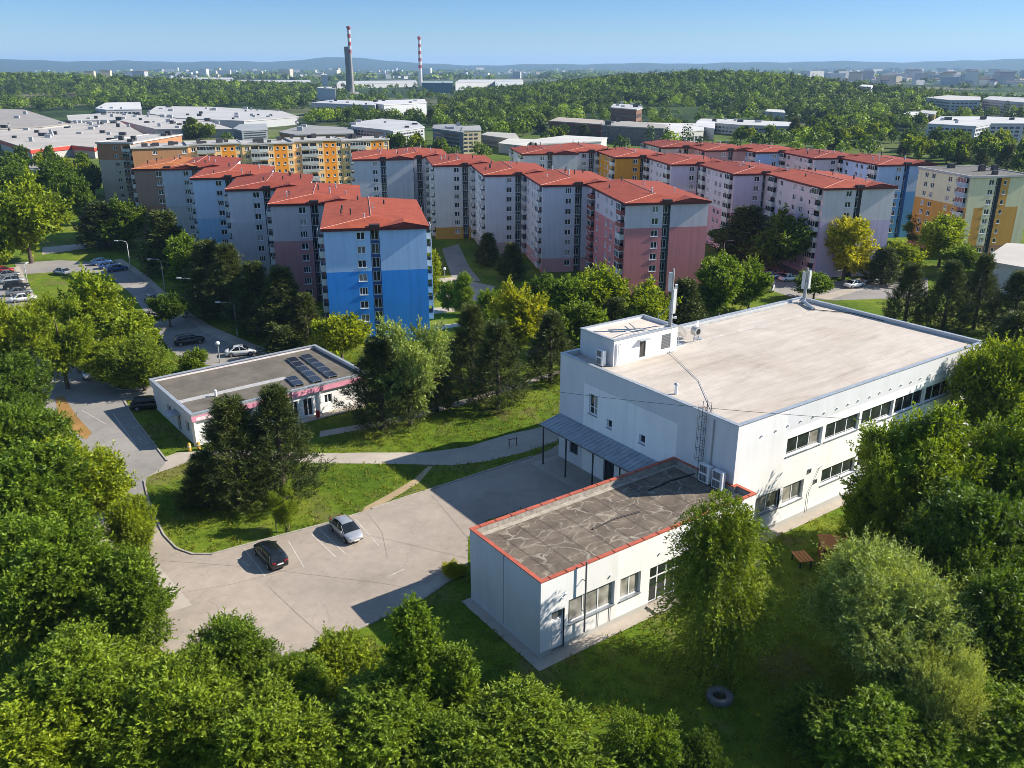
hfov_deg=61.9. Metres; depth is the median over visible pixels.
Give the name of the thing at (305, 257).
window
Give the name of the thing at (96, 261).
parked car
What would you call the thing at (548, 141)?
industrial building
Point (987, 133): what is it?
leafy tree
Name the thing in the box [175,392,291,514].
pine tree
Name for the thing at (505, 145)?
industrial building
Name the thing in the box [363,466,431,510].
dirt trail
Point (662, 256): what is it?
window
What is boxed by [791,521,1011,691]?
willow
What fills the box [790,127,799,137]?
leafy tree
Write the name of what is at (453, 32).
sky
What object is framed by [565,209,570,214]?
window
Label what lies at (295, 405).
window
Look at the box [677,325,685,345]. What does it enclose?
satellite dish
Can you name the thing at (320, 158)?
apartment block
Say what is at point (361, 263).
window
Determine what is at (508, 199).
window
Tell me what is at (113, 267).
parked car
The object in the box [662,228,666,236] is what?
window
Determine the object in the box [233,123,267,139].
industrial building
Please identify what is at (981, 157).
pine tree
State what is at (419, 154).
apartment block
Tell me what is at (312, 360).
solar panel
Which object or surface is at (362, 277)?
window
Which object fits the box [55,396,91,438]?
soil bank
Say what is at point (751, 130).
leafy tree
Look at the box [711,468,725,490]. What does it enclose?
air conditioner
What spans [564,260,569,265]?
window
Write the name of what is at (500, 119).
leafy tree
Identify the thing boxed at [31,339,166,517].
access road
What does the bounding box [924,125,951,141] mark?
leafy tree
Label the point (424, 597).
lot kerb
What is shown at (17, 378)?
leafy tree
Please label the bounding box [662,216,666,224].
window
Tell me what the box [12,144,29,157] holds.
leafy tree
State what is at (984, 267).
pine tree
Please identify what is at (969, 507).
leafy tree
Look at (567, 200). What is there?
window
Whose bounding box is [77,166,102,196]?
leafy tree
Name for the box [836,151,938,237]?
apartment block
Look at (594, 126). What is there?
industrial building
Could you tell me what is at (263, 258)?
window
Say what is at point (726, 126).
industrial building
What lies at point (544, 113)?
leafy tree
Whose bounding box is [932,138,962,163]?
leafy tree
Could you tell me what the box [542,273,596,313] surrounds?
leafy tree
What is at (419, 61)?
chimney
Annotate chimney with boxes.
[344,26,358,93]
[417,36,422,85]
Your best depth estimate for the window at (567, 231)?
174.31 m
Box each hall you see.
[540,296,985,534]
[979,243,1023,293]
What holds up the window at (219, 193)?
in the apartment block at (208, 185)
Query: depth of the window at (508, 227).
190.84 m
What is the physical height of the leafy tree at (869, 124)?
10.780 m
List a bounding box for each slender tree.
[373,590,454,716]
[422,639,485,713]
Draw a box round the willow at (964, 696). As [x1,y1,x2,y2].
[891,635,1007,757]
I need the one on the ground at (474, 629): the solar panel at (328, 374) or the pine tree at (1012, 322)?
the pine tree at (1012, 322)
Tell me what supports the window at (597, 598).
in the annex
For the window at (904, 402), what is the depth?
87.07 m
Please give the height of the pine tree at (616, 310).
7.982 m
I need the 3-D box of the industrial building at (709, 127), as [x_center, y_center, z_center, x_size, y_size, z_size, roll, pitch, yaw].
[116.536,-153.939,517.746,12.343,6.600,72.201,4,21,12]
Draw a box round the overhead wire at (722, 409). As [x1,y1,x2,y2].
[399,368,1015,426]
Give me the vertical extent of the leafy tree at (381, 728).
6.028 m
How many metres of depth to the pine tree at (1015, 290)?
131.48 m
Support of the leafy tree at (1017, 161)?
on the ground at (474, 629)
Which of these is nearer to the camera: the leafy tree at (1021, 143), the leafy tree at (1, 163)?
the leafy tree at (1, 163)
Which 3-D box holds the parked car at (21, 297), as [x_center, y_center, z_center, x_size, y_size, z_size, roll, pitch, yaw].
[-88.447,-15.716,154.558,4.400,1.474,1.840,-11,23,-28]
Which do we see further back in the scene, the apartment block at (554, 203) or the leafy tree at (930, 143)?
the leafy tree at (930, 143)
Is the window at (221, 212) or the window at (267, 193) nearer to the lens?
the window at (267, 193)
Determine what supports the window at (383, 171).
in the apartment block at (384, 173)
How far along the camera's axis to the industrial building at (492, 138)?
456.12 m
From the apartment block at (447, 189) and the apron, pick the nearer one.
the apron
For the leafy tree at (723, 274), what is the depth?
139.38 m
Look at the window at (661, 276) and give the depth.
154.72 m
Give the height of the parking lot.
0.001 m
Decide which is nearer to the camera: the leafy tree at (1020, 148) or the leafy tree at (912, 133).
the leafy tree at (1020, 148)
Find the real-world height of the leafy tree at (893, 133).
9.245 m
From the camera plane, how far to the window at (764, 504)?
77.24 m
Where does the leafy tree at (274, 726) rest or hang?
on the ground at (474, 629)
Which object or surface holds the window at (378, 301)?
in the apartment block at (374, 251)
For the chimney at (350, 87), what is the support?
on the ground at (474, 629)
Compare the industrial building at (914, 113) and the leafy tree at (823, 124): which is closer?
the leafy tree at (823, 124)
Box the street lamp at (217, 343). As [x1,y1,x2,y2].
[215,341,220,362]
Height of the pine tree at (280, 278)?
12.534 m
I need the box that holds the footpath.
[42,242,558,476]
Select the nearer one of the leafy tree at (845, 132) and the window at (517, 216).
the window at (517, 216)
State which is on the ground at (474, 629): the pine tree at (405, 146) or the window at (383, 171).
the pine tree at (405, 146)
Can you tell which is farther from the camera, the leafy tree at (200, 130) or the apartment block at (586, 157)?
the leafy tree at (200, 130)
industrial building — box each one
[0,109,67,130]
[0,120,142,159]
[67,112,233,137]
[95,102,141,114]
[147,105,298,128]
[171,78,232,80]
[227,80,310,82]
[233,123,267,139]
[279,124,353,138]
[311,99,377,109]
[317,86,335,99]
[321,74,327,86]
[337,80,416,87]
[350,119,424,147]
[375,99,426,114]
[421,80,452,92]
[432,122,463,153]
[455,79,522,89]
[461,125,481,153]
[481,132,518,146]
[495,80,520,85]
[498,139,531,153]
[527,135,606,145]
[549,117,603,136]
[601,119,667,144]
[611,101,642,121]
[643,122,703,141]
[694,121,714,139]
[696,118,790,135]
[765,109,784,120]
[859,85,872,91]
[903,112,927,124]
[921,110,936,122]
[925,95,980,116]
[927,116,1023,141]
[981,96,1023,116]
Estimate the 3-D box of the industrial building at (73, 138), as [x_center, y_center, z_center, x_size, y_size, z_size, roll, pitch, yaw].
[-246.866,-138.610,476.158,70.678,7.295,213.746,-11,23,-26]
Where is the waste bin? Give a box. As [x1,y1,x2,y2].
[315,410,319,417]
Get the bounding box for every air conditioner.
[596,348,605,366]
[698,462,712,485]
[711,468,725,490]
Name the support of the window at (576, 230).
in the apartment block at (554, 203)
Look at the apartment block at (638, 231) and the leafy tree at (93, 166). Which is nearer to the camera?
the apartment block at (638, 231)
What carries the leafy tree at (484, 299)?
on the ground at (474, 629)
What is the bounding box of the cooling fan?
[691,326,701,341]
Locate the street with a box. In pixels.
[14,260,260,365]
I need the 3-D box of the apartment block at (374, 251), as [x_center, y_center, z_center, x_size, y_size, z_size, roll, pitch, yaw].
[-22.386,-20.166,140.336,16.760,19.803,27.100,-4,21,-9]
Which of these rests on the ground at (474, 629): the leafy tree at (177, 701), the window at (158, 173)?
the leafy tree at (177, 701)
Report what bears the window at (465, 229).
in the apartment block at (447, 189)
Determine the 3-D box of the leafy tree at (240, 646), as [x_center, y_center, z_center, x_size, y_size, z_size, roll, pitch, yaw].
[-18.662,18.297,56.073,7.031,6.740,8.332,0,20,-1]
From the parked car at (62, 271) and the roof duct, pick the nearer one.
the roof duct
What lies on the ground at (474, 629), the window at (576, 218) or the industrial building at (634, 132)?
the industrial building at (634, 132)
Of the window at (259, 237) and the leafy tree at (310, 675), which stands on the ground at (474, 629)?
the leafy tree at (310, 675)
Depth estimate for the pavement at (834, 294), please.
161.04 m
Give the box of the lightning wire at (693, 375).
[669,351,713,412]
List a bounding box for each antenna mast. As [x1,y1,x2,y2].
[658,269,677,353]
[795,268,811,303]
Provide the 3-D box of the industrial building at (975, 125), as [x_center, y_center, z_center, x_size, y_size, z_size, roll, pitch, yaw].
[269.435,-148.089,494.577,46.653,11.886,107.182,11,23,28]
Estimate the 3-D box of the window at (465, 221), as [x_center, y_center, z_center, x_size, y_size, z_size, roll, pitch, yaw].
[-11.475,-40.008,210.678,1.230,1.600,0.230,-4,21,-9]
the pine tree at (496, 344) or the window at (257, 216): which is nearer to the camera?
the pine tree at (496, 344)
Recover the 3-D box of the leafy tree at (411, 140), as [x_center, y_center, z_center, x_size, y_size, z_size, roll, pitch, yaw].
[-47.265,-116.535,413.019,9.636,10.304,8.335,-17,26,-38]
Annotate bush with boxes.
[303,621,394,704]
[441,557,468,578]
[584,701,684,767]
[675,723,732,767]
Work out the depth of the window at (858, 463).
84.88 m
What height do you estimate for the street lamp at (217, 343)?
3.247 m
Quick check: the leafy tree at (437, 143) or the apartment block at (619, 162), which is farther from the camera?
the leafy tree at (437, 143)
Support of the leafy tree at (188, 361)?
on the ground at (474, 629)
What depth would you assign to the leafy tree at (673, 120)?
547.96 m
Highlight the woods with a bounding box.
[0,67,1023,155]
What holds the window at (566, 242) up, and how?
in the apartment block at (554, 203)
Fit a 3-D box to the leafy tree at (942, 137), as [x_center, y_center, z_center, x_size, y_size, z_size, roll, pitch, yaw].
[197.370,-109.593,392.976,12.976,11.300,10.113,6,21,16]
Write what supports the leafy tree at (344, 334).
on the ground at (474, 629)
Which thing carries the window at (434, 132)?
in the industrial building at (452, 135)
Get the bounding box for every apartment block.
[95,130,182,201]
[128,141,188,191]
[130,153,198,240]
[159,155,241,240]
[183,138,242,163]
[189,162,274,244]
[224,171,312,278]
[239,136,295,172]
[266,177,360,303]
[284,133,343,183]
[317,195,433,343]
[338,133,389,184]
[350,146,414,198]
[390,145,446,218]
[424,153,493,238]
[470,160,546,254]
[509,142,578,169]
[520,166,608,272]
[549,141,611,172]
[585,176,711,297]
[595,146,663,179]
[640,138,702,153]
[642,149,721,194]
[690,141,752,161]
[697,160,786,252]
[736,142,800,166]
[761,166,898,276]
[778,147,857,171]
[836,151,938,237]
[907,163,1023,254]
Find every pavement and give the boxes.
[14,266,33,294]
[114,259,466,611]
[815,278,887,299]
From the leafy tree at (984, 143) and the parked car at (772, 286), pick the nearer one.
the parked car at (772, 286)
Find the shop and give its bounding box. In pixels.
[149,344,367,446]
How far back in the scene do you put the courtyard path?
185.29 m
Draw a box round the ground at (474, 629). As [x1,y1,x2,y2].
[0,57,1023,767]
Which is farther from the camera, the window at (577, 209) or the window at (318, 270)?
the window at (577, 209)
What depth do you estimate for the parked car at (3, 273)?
171.54 m
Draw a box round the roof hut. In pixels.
[580,314,678,366]
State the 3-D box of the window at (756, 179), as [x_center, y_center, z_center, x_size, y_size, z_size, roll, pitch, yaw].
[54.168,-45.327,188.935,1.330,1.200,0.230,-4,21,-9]
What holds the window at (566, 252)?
in the apartment block at (554, 203)
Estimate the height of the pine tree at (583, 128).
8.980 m
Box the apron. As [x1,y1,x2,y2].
[461,443,969,670]
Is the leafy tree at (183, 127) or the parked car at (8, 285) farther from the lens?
the leafy tree at (183, 127)
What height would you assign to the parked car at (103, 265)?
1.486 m
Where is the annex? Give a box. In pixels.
[469,456,756,657]
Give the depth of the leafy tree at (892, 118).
558.73 m
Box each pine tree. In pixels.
[69,199,142,248]
[128,208,185,276]
[171,451,235,512]
[173,237,232,297]
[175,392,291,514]
[180,267,227,319]
[181,117,198,138]
[183,121,202,138]
[193,242,251,320]
[217,259,280,336]
[232,381,335,512]
[240,264,314,343]
[254,324,307,355]
[284,291,326,346]
[329,334,425,435]
[392,134,407,148]
[416,352,462,415]
[423,108,437,125]
[445,302,502,392]
[454,317,531,412]
[472,232,501,266]
[493,242,530,279]
[522,309,578,382]
[534,120,546,131]
[577,124,592,136]
[600,296,629,321]
[664,276,710,324]
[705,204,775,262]
[785,117,800,136]
[828,128,843,149]
[856,246,901,284]
[876,262,940,325]
[895,142,913,155]
[913,259,978,333]
[948,141,973,163]
[951,140,969,163]
[952,252,1004,329]
[970,148,989,166]
[976,270,1023,333]
[978,309,1023,357]
[989,143,1020,170]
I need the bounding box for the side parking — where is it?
[0,267,30,310]
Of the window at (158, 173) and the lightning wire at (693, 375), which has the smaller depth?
the lightning wire at (693, 375)
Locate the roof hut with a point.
(630, 339)
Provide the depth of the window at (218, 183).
182.01 m
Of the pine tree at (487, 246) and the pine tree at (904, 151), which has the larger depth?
the pine tree at (904, 151)
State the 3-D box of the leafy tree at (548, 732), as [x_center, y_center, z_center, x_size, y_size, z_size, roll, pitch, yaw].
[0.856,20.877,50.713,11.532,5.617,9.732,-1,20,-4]
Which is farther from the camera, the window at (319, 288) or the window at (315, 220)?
the window at (319, 288)
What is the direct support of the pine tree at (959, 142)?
on the ground at (474, 629)
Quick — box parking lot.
[92,444,575,654]
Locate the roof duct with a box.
[801,299,883,320]
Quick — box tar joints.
[161,497,469,634]
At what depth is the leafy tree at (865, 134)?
446.03 m
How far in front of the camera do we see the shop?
104.57 m
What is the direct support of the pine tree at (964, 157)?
on the ground at (474, 629)
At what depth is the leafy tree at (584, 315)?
123.44 m
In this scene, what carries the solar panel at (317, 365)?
on the shop
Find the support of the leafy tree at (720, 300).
on the ground at (474, 629)
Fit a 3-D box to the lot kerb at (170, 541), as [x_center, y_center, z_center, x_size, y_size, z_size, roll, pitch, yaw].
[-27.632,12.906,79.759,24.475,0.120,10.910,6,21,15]
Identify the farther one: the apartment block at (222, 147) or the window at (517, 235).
the apartment block at (222, 147)
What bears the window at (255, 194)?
in the apartment block at (247, 198)
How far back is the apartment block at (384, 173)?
219.80 m
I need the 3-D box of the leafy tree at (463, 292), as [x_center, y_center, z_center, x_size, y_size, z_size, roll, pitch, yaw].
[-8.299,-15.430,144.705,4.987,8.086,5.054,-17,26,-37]
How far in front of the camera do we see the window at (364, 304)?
129.41 m
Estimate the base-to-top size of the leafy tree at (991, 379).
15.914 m
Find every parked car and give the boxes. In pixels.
[0,265,13,270]
[0,270,20,278]
[0,275,24,283]
[3,280,29,289]
[5,287,32,296]
[9,293,36,302]
[53,267,70,275]
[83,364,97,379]
[90,257,112,265]
[97,261,118,268]
[105,263,127,271]
[130,395,156,410]
[144,293,155,300]
[173,333,204,345]
[225,344,255,356]
[253,540,288,569]
[329,514,362,542]
[764,271,780,278]
[766,267,787,274]
[769,282,774,291]
[778,273,798,281]
[843,279,864,288]
[860,276,879,283]
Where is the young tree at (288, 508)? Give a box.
[267,483,301,531]
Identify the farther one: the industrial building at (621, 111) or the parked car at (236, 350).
the industrial building at (621, 111)
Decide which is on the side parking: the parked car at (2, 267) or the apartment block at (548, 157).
the parked car at (2, 267)
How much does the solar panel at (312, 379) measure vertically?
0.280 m
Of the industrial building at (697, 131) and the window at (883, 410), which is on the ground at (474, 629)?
the industrial building at (697, 131)
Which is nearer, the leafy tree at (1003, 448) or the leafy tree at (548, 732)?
the leafy tree at (548, 732)
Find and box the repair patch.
[400,584,431,598]
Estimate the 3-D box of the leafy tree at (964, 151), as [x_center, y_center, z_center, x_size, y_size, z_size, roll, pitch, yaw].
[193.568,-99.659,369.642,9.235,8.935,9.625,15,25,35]
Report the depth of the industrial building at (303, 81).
2004.12 m
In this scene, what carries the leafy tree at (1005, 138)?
on the ground at (474, 629)
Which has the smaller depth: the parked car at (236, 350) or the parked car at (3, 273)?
the parked car at (236, 350)
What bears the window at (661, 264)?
in the apartment block at (638, 231)
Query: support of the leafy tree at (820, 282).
on the ground at (474, 629)
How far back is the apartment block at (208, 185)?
183.88 m
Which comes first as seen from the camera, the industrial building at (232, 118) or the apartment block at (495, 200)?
the apartment block at (495, 200)
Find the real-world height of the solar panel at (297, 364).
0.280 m
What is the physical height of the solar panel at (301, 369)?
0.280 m
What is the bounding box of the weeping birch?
[637,487,802,705]
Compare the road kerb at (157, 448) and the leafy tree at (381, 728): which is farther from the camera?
the road kerb at (157, 448)
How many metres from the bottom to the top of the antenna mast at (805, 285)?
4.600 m
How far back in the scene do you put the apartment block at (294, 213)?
150.38 m
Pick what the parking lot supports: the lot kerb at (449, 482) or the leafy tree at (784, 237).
the lot kerb at (449, 482)
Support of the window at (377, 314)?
in the apartment block at (374, 251)
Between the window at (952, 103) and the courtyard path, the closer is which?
the courtyard path
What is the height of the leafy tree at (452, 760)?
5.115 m
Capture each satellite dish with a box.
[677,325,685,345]
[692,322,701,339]
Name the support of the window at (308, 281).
in the apartment block at (294, 213)
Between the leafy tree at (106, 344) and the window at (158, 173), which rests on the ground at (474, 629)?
the leafy tree at (106, 344)
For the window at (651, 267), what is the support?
in the apartment block at (638, 231)
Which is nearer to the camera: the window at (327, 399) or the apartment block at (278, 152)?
the window at (327, 399)
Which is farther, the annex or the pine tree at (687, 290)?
the pine tree at (687, 290)
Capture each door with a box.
[551,616,562,648]
[639,341,644,357]
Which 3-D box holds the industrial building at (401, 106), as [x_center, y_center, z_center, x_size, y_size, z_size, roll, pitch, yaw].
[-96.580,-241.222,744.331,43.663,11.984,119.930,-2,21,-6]
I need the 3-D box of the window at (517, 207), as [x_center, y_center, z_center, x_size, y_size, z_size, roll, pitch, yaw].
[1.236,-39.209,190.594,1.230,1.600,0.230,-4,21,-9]
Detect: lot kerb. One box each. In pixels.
[143,480,360,554]
[276,578,452,658]
[372,456,531,508]
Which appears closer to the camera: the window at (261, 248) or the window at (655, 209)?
the window at (655, 209)
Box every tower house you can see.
[84,71,95,77]
[100,70,111,77]
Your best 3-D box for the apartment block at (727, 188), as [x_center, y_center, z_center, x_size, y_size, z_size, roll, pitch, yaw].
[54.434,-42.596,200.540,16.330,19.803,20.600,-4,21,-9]
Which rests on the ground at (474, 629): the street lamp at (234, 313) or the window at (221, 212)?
the street lamp at (234, 313)
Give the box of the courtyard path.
[442,244,479,280]
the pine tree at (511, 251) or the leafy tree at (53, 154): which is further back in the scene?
the leafy tree at (53, 154)
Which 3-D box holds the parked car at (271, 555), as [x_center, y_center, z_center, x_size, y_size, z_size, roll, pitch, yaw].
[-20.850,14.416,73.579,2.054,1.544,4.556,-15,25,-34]
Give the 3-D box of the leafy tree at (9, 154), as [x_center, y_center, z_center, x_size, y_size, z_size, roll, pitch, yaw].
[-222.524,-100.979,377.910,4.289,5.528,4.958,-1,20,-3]
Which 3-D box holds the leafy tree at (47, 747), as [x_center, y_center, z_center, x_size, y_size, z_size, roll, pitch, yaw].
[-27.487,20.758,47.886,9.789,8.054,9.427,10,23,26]
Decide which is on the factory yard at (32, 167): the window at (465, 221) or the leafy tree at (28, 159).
the leafy tree at (28, 159)
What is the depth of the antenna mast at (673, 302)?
88.85 m
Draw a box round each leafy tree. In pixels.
[0,155,7,167]
[0,159,32,190]
[0,164,74,263]
[0,223,15,263]
[0,344,56,406]
[0,394,85,472]
[0,435,108,552]
[0,502,139,659]
[0,616,168,767]
[0,685,117,767]
[2,156,16,167]
[3,150,13,158]
[8,160,27,172]
[8,392,48,421]
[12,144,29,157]
[12,153,27,164]
[17,161,30,172]
[17,431,141,521]
[20,152,34,165]
[27,298,61,321]
[30,156,76,185]
[32,151,44,168]
[40,145,55,155]
[42,151,59,166]
[42,154,53,165]
[42,177,69,212]
[45,260,137,341]
[58,174,96,224]
[59,155,75,167]
[65,189,99,220]
[69,333,137,388]
[72,539,183,655]
[73,153,91,167]
[74,151,87,158]
[74,162,95,172]
[74,640,272,767]
[77,161,101,192]
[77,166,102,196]
[91,195,147,247]
[93,304,163,344]
[94,329,181,390]
[100,491,159,554]
[144,290,191,326]
[161,229,197,284]
[170,605,284,702]
[175,346,211,370]
[182,119,192,138]
[186,119,202,138]
[189,123,202,138]
[197,669,354,767]
[201,123,216,138]
[248,646,336,719]
[304,310,373,358]
[312,660,452,767]
[345,108,352,117]
[358,311,454,424]
[385,133,395,148]
[393,132,406,148]
[405,133,421,146]
[409,701,528,767]
[414,136,426,147]
[427,248,442,302]
[428,670,628,767]
[432,137,446,150]
[435,280,455,310]
[450,270,476,312]
[472,287,500,321]
[481,274,551,354]
[494,116,506,132]
[506,120,516,133]
[513,114,533,135]
[519,271,550,303]
[535,105,549,113]
[540,108,551,123]
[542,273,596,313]
[546,126,558,136]
[552,297,608,347]
[557,127,565,135]
[558,124,569,135]
[576,259,631,319]
[623,274,682,320]
[670,117,680,122]
[682,282,728,318]
[694,249,747,315]
[707,225,751,249]
[731,125,746,141]
[731,254,774,308]
[735,202,815,267]
[745,126,756,138]
[762,674,855,767]
[763,123,778,134]
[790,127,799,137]
[790,270,835,298]
[792,126,806,140]
[797,675,979,767]
[804,113,820,126]
[813,125,824,140]
[817,119,828,129]
[821,113,838,122]
[824,127,835,148]
[824,215,880,279]
[831,127,850,138]
[832,133,845,146]
[832,450,923,552]
[835,396,995,535]
[842,114,855,124]
[847,126,864,145]
[859,128,874,144]
[865,120,879,137]
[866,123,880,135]
[871,116,886,122]
[877,121,890,140]
[877,650,1023,767]
[878,119,892,129]
[886,127,899,142]
[886,239,931,275]
[887,114,896,128]
[888,472,1023,574]
[898,128,921,147]
[901,132,927,156]
[901,212,920,241]
[901,514,1023,595]
[908,139,929,159]
[909,113,926,129]
[915,111,927,129]
[915,208,975,267]
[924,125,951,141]
[926,139,940,160]
[928,134,950,157]
[931,558,1023,715]
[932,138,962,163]
[937,241,984,271]
[943,329,1023,457]
[948,128,963,139]
[948,144,969,163]
[952,135,973,148]
[956,131,976,151]
[959,406,1023,508]
[970,142,979,157]
[973,136,985,148]
[974,128,994,139]
[978,137,1001,160]
[985,138,1008,158]
[994,127,1010,140]
[1001,134,1017,142]
[1002,136,1015,143]
[1010,149,1023,171]
[1016,138,1023,150]
[1018,145,1023,152]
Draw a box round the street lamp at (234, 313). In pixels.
[215,301,237,335]
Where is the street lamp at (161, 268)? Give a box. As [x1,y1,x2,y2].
[147,258,164,288]
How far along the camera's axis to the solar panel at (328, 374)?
106.94 m
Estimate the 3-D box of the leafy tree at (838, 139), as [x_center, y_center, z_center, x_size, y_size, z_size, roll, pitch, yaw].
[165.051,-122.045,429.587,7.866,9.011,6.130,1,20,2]
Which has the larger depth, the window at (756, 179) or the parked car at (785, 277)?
the window at (756, 179)
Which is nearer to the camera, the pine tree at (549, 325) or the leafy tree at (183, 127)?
the pine tree at (549, 325)
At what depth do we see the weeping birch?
56.66 m
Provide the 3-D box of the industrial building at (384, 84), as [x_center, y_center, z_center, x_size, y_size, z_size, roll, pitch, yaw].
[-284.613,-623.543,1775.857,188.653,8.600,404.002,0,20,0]
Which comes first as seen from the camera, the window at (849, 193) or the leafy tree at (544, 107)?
the window at (849, 193)
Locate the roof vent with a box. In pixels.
[674,382,678,394]
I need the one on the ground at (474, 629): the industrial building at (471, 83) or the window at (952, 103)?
the industrial building at (471, 83)
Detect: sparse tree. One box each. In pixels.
[0,293,62,368]
[2,287,97,388]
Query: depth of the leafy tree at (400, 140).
422.18 m
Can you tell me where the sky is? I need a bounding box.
[0,0,1023,64]
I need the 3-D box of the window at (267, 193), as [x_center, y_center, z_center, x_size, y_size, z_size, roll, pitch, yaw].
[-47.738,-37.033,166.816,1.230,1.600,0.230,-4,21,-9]
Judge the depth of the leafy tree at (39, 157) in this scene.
340.67 m
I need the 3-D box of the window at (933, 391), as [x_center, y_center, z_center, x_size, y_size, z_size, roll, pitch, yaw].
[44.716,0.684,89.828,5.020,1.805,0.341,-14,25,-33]
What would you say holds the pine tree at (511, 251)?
on the ground at (474, 629)
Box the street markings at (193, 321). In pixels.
[129,281,232,349]
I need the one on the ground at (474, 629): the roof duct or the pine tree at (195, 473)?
the pine tree at (195, 473)
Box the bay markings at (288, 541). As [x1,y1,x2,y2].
[82,410,403,575]
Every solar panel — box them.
[286,357,299,363]
[286,376,298,382]
[290,380,303,386]
[291,361,304,367]
[297,366,309,372]
[301,354,313,359]
[302,370,315,377]
[306,358,319,364]
[308,375,321,382]
[312,362,324,368]
[318,366,331,373]
[323,371,337,378]
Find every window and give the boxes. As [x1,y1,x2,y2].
[155,171,161,176]
[185,189,190,194]
[186,198,191,203]
[215,181,221,185]
[217,190,222,195]
[218,200,223,205]
[219,210,225,215]
[220,220,226,225]
[221,230,227,234]
[252,192,259,197]
[254,203,260,208]
[255,214,261,219]
[256,224,262,230]
[257,235,263,240]
[258,245,264,251]
[259,256,265,261]
[264,191,270,198]
[289,401,298,417]
[298,207,305,213]
[299,219,306,225]
[300,231,307,237]
[301,243,308,249]
[302,255,309,261]
[303,266,310,272]
[303,398,312,415]
[304,278,311,284]
[305,289,312,295]
[311,205,318,213]
[312,217,319,225]
[313,229,319,237]
[314,241,320,249]
[315,252,321,260]
[316,264,322,272]
[317,275,321,283]
[318,287,323,295]
[324,394,331,402]
[356,232,364,239]
[357,246,365,253]
[358,260,366,267]
[359,274,367,281]
[360,287,367,295]
[360,301,368,308]
[361,314,369,321]
[370,230,378,239]
[371,243,379,253]
[372,257,380,267]
[373,271,380,281]
[374,284,381,294]
[374,298,382,307]
[375,311,382,320]
[381,169,385,174]
[382,185,386,191]
[417,167,421,172]
[434,132,458,136]
[434,135,458,140]
[462,167,466,172]
[462,175,466,181]
[463,210,467,216]
[463,218,467,224]
[463,227,467,233]
[506,177,511,182]
[506,187,511,192]
[506,197,511,201]
[506,206,511,211]
[506,216,511,220]
[506,225,511,230]
[506,234,511,239]
[515,176,519,182]
[515,186,519,192]
[515,195,519,202]
[515,205,519,211]
[515,214,519,220]
[515,223,519,230]
[515,233,519,239]
[552,609,562,620]
[564,240,569,245]
[564,250,569,255]
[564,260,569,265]
[565,188,571,193]
[565,198,570,203]
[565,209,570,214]
[565,219,570,224]
[565,229,570,234]
[567,581,614,625]
[571,442,577,454]
[574,217,578,224]
[574,227,578,234]
[574,238,578,244]
[575,187,579,193]
[575,196,579,204]
[575,207,579,214]
[588,394,597,417]
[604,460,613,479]
[605,419,611,429]
[619,572,640,602]
[638,435,644,445]
[648,265,655,271]
[648,557,682,601]
[649,253,655,259]
[650,230,657,236]
[650,242,656,248]
[651,218,657,224]
[652,206,658,212]
[659,263,663,271]
[659,274,663,282]
[660,251,664,259]
[661,239,665,248]
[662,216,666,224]
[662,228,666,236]
[663,205,667,212]
[754,176,759,181]
[754,489,779,517]
[781,480,802,507]
[785,427,821,457]
[820,457,853,486]
[824,413,857,442]
[845,202,850,207]
[846,191,851,196]
[855,458,863,470]
[861,401,892,426]
[893,389,922,415]
[923,379,949,403]
[951,103,976,109]
[983,209,988,214]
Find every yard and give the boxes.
[29,164,43,172]
[740,263,927,299]
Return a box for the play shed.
[817,534,848,562]
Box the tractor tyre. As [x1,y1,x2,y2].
[706,685,733,707]
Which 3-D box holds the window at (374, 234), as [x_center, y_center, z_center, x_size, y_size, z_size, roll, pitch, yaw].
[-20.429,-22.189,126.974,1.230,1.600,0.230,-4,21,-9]
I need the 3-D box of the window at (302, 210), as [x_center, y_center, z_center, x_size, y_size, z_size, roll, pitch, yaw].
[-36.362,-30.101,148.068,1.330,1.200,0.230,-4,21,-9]
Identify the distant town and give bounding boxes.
[46,67,1023,84]
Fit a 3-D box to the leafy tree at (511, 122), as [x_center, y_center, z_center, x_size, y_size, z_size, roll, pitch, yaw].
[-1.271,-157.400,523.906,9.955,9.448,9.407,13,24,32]
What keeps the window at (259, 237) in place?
in the apartment block at (247, 198)
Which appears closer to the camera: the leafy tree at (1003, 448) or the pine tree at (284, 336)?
the leafy tree at (1003, 448)
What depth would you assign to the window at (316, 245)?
151.63 m
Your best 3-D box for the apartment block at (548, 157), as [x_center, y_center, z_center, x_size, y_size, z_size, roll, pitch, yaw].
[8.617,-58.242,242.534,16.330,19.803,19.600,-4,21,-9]
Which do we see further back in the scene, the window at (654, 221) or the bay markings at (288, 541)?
the window at (654, 221)
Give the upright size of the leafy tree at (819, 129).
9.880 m
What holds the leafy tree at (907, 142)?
on the ground at (474, 629)
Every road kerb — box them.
[104,381,150,390]
[124,401,167,460]

